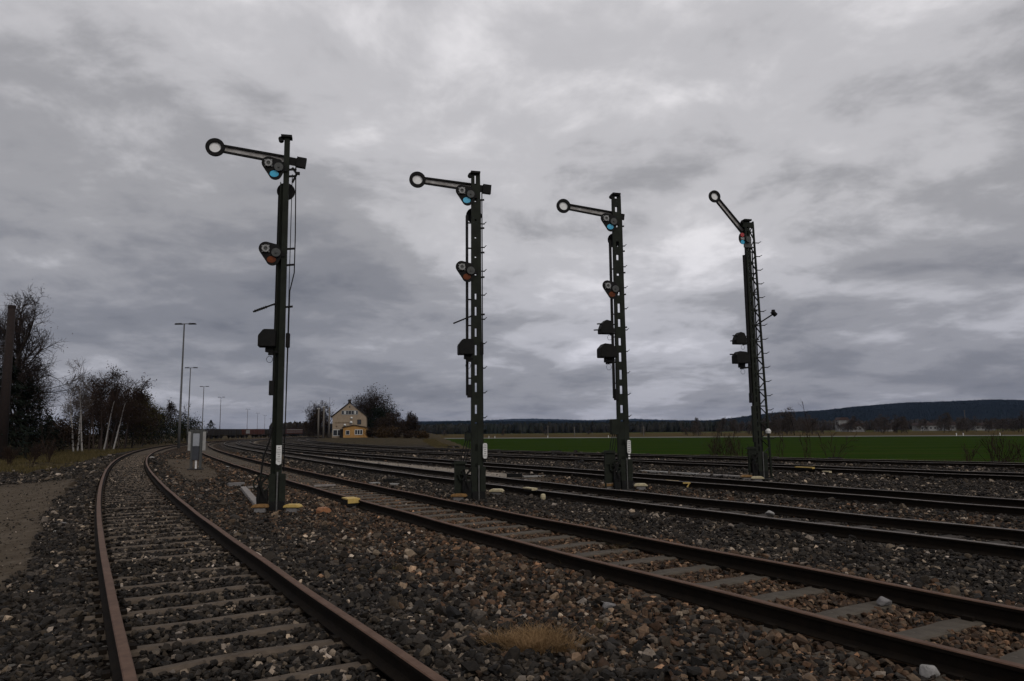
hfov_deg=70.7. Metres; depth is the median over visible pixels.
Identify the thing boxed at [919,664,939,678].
rock
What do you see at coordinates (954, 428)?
village building
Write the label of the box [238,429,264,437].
goods wagon
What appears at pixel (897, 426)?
bare tree
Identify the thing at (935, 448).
field
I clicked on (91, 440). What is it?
thicket
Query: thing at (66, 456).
dry grass
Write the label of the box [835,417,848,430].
village building
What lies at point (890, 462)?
railway track
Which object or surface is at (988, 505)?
railway track
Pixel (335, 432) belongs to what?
window
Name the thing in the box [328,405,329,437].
pale pole
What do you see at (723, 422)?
bare tree
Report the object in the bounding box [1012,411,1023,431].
bare tree
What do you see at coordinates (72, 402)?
birch
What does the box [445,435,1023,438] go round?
road
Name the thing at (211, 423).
dark conifer
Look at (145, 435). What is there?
thicket
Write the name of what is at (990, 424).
bare tree
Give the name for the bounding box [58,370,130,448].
leafy tree
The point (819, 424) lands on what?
forest
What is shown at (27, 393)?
dark conifer
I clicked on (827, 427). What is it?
bare tree
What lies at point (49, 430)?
dark conifer
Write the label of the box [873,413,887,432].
bare tree
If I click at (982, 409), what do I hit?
wooded hill
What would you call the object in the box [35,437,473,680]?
railway track
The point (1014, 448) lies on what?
bare sapling
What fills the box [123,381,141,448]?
birch
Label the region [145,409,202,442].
thicket
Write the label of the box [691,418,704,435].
bare tree
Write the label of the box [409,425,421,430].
bush
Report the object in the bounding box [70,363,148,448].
leafy tree
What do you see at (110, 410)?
birch
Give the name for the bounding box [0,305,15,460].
pole
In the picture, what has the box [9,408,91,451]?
thicket
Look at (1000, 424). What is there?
bare tree
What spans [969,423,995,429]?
village building
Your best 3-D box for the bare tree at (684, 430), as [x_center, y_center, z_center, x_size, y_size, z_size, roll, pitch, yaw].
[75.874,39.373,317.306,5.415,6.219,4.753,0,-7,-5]
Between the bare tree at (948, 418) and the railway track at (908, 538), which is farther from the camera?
the bare tree at (948, 418)
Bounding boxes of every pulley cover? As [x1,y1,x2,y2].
[251,504,268,512]
[283,504,301,512]
[451,493,467,500]
[489,489,503,494]
[602,483,613,488]
[634,483,647,489]
[740,475,751,479]
[751,476,764,480]
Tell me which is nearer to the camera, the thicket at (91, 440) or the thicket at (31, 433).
the thicket at (31, 433)
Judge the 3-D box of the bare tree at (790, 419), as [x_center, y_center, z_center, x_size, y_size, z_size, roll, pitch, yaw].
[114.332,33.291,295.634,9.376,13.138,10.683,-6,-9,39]
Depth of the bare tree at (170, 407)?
174.22 m
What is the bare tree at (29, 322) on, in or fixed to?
on the ground at (26, 538)
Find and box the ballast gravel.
[0,446,1023,680]
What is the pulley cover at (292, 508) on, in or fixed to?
on the ballast gravel
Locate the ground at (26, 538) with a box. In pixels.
[0,428,1023,680]
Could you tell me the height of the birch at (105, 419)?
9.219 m
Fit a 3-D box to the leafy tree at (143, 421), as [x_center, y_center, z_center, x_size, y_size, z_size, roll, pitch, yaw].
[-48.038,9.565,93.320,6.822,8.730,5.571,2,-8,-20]
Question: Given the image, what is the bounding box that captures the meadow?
[436,429,1023,434]
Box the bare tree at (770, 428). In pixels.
[762,418,773,434]
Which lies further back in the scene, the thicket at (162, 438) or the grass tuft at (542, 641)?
the thicket at (162, 438)
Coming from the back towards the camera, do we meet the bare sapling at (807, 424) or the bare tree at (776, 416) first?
the bare tree at (776, 416)
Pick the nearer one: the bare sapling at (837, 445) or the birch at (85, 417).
the bare sapling at (837, 445)
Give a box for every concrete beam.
[227,482,244,485]
[240,486,255,504]
[314,484,335,486]
[383,478,400,482]
[507,473,521,477]
[522,475,544,477]
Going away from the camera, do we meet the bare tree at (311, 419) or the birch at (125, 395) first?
the birch at (125, 395)
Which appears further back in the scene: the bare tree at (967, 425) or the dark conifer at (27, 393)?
the bare tree at (967, 425)
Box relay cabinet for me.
[187,430,207,469]
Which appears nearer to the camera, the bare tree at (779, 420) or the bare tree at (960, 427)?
the bare tree at (779, 420)
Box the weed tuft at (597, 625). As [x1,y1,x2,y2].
[584,622,609,629]
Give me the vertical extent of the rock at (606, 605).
0.103 m
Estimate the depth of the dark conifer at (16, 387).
52.09 m
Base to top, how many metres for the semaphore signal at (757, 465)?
9.292 m
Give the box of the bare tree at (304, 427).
[298,421,311,434]
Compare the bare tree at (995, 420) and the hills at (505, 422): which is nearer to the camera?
the bare tree at (995, 420)
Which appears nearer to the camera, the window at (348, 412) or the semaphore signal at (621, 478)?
the semaphore signal at (621, 478)
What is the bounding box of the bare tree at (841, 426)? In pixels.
[833,420,843,430]
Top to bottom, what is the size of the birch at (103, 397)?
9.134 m
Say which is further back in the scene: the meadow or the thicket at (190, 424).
the meadow
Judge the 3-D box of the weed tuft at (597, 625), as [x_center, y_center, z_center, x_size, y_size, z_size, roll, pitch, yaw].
[0.664,2.250,5.732,0.276,0.102,0.190,-1,-7,0]
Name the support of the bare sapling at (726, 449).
on the ground at (26, 538)
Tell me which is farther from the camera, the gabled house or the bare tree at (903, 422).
the bare tree at (903, 422)
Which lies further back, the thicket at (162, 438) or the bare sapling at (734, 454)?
the thicket at (162, 438)
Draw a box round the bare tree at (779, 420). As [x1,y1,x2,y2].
[772,409,794,434]
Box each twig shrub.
[0,445,22,463]
[26,441,46,464]
[38,438,62,461]
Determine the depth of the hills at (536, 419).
6534.94 m
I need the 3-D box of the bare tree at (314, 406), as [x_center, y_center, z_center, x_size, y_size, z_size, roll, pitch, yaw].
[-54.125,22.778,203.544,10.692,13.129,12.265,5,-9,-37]
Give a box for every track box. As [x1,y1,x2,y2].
[342,497,359,506]
[522,487,536,491]
[796,466,814,469]
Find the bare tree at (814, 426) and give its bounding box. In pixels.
[802,418,818,434]
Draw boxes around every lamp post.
[175,323,196,447]
[185,367,197,442]
[200,386,208,427]
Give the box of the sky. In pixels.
[0,0,1023,433]
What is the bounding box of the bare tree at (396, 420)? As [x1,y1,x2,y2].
[383,410,405,433]
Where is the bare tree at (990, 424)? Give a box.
[983,418,993,431]
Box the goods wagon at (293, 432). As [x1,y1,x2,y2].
[283,429,302,436]
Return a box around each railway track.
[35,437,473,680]
[202,438,1023,680]
[220,437,1023,563]
[238,438,1023,519]
[267,437,1023,481]
[296,437,1023,469]
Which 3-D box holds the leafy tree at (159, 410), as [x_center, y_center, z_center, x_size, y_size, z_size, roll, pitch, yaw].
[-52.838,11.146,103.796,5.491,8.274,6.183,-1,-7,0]
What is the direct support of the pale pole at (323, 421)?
on the ground at (26, 538)
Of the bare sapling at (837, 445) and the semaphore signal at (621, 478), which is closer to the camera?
the semaphore signal at (621, 478)
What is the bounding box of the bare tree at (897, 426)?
[891,419,901,431]
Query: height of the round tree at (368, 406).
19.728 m
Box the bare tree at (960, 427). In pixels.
[956,418,965,432]
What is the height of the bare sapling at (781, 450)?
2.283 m
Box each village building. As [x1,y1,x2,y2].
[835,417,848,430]
[842,423,864,431]
[911,423,936,430]
[937,422,956,430]
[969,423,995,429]
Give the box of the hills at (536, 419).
[398,418,697,422]
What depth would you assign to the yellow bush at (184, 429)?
147.97 m
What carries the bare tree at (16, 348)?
on the ground at (26, 538)
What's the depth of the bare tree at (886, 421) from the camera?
332.12 m
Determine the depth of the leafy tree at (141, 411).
89.80 m
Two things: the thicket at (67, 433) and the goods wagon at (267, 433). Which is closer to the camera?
the thicket at (67, 433)
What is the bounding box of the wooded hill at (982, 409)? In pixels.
[705,399,1023,421]
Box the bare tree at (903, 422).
[892,416,908,432]
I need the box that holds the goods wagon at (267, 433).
[261,429,283,437]
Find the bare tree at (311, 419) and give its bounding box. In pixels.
[303,408,330,436]
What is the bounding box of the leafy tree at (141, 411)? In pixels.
[104,372,165,447]
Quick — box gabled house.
[331,399,368,437]
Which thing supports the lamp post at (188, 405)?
on the ground at (26, 538)
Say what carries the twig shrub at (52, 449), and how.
on the ground at (26, 538)
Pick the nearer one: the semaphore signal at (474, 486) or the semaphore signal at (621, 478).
the semaphore signal at (474, 486)
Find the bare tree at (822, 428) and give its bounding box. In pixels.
[817,424,826,433]
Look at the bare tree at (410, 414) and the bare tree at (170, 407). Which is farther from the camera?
the bare tree at (410, 414)
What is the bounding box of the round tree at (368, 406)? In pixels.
[344,382,401,436]
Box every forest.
[269,421,321,435]
[397,420,738,433]
[735,418,1023,430]
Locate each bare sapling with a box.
[703,438,724,455]
[708,431,744,455]
[723,435,752,455]
[772,431,785,456]
[798,430,812,457]
[799,399,813,457]
[812,430,859,457]
[955,443,984,460]
[956,431,1023,461]
[990,439,1021,462]
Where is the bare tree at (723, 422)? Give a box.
[711,418,728,435]
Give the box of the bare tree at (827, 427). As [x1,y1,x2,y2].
[821,419,832,431]
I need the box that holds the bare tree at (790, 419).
[781,407,804,434]
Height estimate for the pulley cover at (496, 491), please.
0.175 m
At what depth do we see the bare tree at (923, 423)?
369.36 m
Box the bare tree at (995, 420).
[990,417,999,430]
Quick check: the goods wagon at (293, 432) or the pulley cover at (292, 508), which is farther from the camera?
the goods wagon at (293, 432)
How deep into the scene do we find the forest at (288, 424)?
328.94 m
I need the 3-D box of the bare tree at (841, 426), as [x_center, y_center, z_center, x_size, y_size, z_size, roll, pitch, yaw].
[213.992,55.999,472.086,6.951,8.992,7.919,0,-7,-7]
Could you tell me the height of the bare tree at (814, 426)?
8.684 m
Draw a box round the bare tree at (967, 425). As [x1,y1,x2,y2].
[963,420,972,431]
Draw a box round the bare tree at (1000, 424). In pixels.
[995,419,1010,431]
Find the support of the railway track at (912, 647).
on the ground at (26, 538)
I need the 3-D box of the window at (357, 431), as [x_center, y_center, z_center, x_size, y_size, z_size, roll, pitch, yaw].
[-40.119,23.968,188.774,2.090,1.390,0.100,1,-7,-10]
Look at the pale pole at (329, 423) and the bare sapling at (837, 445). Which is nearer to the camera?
the bare sapling at (837, 445)
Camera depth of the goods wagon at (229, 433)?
189.97 m
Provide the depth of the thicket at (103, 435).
90.33 m
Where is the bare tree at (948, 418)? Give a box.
[932,412,953,432]
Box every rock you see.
[602,601,615,608]
[765,510,774,515]
[876,596,891,605]
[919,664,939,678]
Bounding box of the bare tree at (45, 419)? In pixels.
[34,383,61,454]
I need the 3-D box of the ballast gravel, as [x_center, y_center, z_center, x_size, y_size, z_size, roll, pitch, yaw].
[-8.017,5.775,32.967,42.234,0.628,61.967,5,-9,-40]
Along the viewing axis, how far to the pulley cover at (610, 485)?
18.75 m
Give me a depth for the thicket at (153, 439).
125.77 m
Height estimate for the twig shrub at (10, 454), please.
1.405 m
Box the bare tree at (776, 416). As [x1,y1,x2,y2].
[769,411,791,434]
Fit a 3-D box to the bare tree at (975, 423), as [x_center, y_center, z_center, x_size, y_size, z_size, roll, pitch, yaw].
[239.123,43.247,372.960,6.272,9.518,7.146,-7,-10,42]
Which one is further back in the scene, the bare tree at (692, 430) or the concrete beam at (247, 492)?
the bare tree at (692, 430)
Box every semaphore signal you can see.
[205,134,306,510]
[409,171,490,500]
[556,192,633,490]
[708,190,776,479]
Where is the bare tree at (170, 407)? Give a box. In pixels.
[157,399,191,440]
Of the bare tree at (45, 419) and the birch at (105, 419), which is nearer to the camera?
the bare tree at (45, 419)
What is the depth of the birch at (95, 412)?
81.59 m
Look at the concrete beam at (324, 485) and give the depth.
20.49 m
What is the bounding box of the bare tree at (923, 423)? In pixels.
[916,418,928,432]
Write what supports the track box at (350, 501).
on the railway track at (912, 647)
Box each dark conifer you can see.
[0,357,44,459]
[0,385,26,451]
[8,376,66,455]
[30,415,66,451]
[206,420,218,438]
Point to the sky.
(873, 150)
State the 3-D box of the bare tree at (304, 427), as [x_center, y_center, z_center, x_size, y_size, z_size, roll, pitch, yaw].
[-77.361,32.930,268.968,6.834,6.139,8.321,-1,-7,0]
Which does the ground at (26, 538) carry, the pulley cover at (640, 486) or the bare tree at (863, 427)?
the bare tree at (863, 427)
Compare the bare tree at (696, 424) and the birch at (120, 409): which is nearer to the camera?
the birch at (120, 409)
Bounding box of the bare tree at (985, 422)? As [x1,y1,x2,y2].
[980,421,993,430]
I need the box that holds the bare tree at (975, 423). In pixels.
[969,416,980,431]
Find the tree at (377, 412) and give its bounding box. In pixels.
[361,402,402,429]
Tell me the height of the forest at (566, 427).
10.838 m
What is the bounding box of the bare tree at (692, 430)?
[689,424,700,435]
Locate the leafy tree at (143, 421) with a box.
[123,380,167,447]
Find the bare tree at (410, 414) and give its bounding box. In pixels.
[403,410,420,427]
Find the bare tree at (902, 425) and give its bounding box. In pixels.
[893,414,911,432]
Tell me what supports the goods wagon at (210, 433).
on the ground at (26, 538)
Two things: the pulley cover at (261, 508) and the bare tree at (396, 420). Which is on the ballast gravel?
the pulley cover at (261, 508)
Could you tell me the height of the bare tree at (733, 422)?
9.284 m
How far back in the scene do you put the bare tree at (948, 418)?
340.10 m
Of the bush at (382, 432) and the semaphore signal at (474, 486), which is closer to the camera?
the semaphore signal at (474, 486)
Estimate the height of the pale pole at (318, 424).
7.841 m
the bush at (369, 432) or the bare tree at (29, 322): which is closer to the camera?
the bare tree at (29, 322)
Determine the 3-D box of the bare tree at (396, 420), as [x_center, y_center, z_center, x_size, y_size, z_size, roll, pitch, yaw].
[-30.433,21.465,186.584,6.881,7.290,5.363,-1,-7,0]
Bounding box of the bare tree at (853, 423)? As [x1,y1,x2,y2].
[840,419,856,431]
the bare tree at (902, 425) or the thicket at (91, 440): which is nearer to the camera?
the thicket at (91, 440)
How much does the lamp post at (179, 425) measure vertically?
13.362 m
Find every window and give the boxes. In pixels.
[333,429,339,435]
[341,410,357,414]
[355,429,362,434]
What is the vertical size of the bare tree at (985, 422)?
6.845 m
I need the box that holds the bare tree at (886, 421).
[872,415,891,432]
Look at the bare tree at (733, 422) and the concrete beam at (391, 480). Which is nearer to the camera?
the concrete beam at (391, 480)
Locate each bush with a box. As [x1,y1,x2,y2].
[171,418,209,440]
[365,428,376,437]
[372,424,401,437]
[386,413,417,432]
[393,428,416,437]
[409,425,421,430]
[412,429,429,438]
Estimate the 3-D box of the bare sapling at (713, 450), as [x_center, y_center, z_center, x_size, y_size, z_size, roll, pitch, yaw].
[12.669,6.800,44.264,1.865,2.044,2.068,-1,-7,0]
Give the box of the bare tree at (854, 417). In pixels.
[845,416,865,432]
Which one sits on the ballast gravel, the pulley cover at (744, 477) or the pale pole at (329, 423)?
the pulley cover at (744, 477)
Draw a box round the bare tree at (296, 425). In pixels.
[290,421,301,428]
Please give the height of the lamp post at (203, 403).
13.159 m
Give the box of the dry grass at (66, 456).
[0,448,138,473]
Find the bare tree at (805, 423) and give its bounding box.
[797,414,809,434]
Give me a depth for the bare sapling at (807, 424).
40.64 m
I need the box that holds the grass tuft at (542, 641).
[467,618,597,654]
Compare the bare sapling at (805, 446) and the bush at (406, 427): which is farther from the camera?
the bush at (406, 427)
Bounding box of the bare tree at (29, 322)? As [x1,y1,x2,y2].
[0,279,90,430]
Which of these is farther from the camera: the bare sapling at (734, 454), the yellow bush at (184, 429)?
the yellow bush at (184, 429)
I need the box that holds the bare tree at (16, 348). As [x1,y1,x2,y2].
[0,285,68,455]
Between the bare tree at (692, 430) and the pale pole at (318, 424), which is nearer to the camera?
the pale pole at (318, 424)
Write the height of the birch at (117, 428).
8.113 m
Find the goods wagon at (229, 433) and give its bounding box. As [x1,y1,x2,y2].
[211,429,241,438]
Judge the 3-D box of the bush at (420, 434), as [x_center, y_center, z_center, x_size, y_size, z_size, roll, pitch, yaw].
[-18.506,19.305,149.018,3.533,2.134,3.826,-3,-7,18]
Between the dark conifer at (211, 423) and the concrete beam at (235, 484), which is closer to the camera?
the concrete beam at (235, 484)
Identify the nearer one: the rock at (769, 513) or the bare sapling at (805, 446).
the rock at (769, 513)
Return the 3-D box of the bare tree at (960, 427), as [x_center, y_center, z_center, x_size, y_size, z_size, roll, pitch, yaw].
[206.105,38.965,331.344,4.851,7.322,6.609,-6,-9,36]
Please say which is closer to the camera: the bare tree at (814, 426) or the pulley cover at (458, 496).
the pulley cover at (458, 496)
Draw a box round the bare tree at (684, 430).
[679,424,690,434]
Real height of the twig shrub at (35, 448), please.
1.532 m
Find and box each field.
[440,431,1023,437]
[446,436,1023,462]
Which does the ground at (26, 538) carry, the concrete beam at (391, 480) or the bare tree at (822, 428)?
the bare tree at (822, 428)
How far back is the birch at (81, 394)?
72.72 m
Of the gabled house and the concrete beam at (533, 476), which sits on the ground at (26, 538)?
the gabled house
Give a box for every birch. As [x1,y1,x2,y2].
[61,359,83,450]
[63,357,96,450]
[63,368,96,449]
[77,372,106,449]
[81,372,104,449]
[89,371,108,448]
[97,372,124,448]
[98,375,125,448]
[99,381,125,448]
[105,375,133,449]
[105,396,131,448]
[111,375,137,448]
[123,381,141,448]
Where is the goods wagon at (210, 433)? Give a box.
[181,429,215,438]
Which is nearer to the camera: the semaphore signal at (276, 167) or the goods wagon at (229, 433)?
the semaphore signal at (276, 167)
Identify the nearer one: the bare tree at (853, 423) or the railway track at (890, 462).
the railway track at (890, 462)
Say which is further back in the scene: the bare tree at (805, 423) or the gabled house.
the bare tree at (805, 423)
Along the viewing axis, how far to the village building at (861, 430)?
471.79 m
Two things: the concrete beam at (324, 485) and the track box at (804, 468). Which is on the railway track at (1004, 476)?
the track box at (804, 468)
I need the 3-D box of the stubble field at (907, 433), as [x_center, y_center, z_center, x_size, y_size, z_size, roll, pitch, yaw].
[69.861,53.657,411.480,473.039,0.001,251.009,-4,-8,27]
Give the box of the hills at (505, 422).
[324,420,827,432]
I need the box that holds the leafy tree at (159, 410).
[136,395,164,445]
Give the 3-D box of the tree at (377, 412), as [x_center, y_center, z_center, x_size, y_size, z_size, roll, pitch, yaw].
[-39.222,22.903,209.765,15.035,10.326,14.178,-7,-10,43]
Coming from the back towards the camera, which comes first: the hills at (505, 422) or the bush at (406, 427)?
the hills at (505, 422)
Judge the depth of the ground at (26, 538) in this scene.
9.87 m
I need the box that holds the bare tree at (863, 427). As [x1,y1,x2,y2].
[856,418,867,430]
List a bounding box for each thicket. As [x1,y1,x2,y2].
[7,409,59,452]
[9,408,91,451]
[34,412,96,448]
[44,407,132,448]
[60,409,178,447]
[117,409,181,443]
[117,414,190,444]
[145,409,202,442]
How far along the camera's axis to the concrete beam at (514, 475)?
23.89 m
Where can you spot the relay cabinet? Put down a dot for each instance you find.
(196, 445)
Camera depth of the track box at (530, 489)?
16.92 m
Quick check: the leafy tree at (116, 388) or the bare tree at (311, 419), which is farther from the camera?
the bare tree at (311, 419)
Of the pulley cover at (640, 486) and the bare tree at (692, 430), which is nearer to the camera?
the pulley cover at (640, 486)
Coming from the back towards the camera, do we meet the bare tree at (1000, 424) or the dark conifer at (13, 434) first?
the bare tree at (1000, 424)
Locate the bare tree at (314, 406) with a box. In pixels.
[301,400,335,436]
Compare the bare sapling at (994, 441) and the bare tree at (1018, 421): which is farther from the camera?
the bare tree at (1018, 421)
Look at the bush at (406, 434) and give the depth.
157.90 m
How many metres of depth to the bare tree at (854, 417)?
395.94 m
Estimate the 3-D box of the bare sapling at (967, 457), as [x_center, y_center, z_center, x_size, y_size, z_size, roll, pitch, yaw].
[22.582,5.840,35.538,0.901,1.611,1.010,1,-7,-11]
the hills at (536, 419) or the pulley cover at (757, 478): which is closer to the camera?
the pulley cover at (757, 478)
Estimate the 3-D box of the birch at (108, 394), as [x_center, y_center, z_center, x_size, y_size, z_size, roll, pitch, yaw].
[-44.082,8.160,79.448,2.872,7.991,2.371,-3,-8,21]
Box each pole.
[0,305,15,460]
[317,408,319,437]
[322,406,324,437]
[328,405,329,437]
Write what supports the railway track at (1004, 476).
on the ground at (26, 538)
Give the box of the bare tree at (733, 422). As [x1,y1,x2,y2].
[728,417,742,432]
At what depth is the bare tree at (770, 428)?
310.28 m
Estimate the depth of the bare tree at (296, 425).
278.51 m
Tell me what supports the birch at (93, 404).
on the ground at (26, 538)
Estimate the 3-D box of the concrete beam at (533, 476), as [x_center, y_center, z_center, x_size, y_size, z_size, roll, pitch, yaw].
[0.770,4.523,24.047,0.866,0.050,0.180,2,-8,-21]
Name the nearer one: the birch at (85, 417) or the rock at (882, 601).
the rock at (882, 601)
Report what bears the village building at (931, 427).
on the ground at (26, 538)

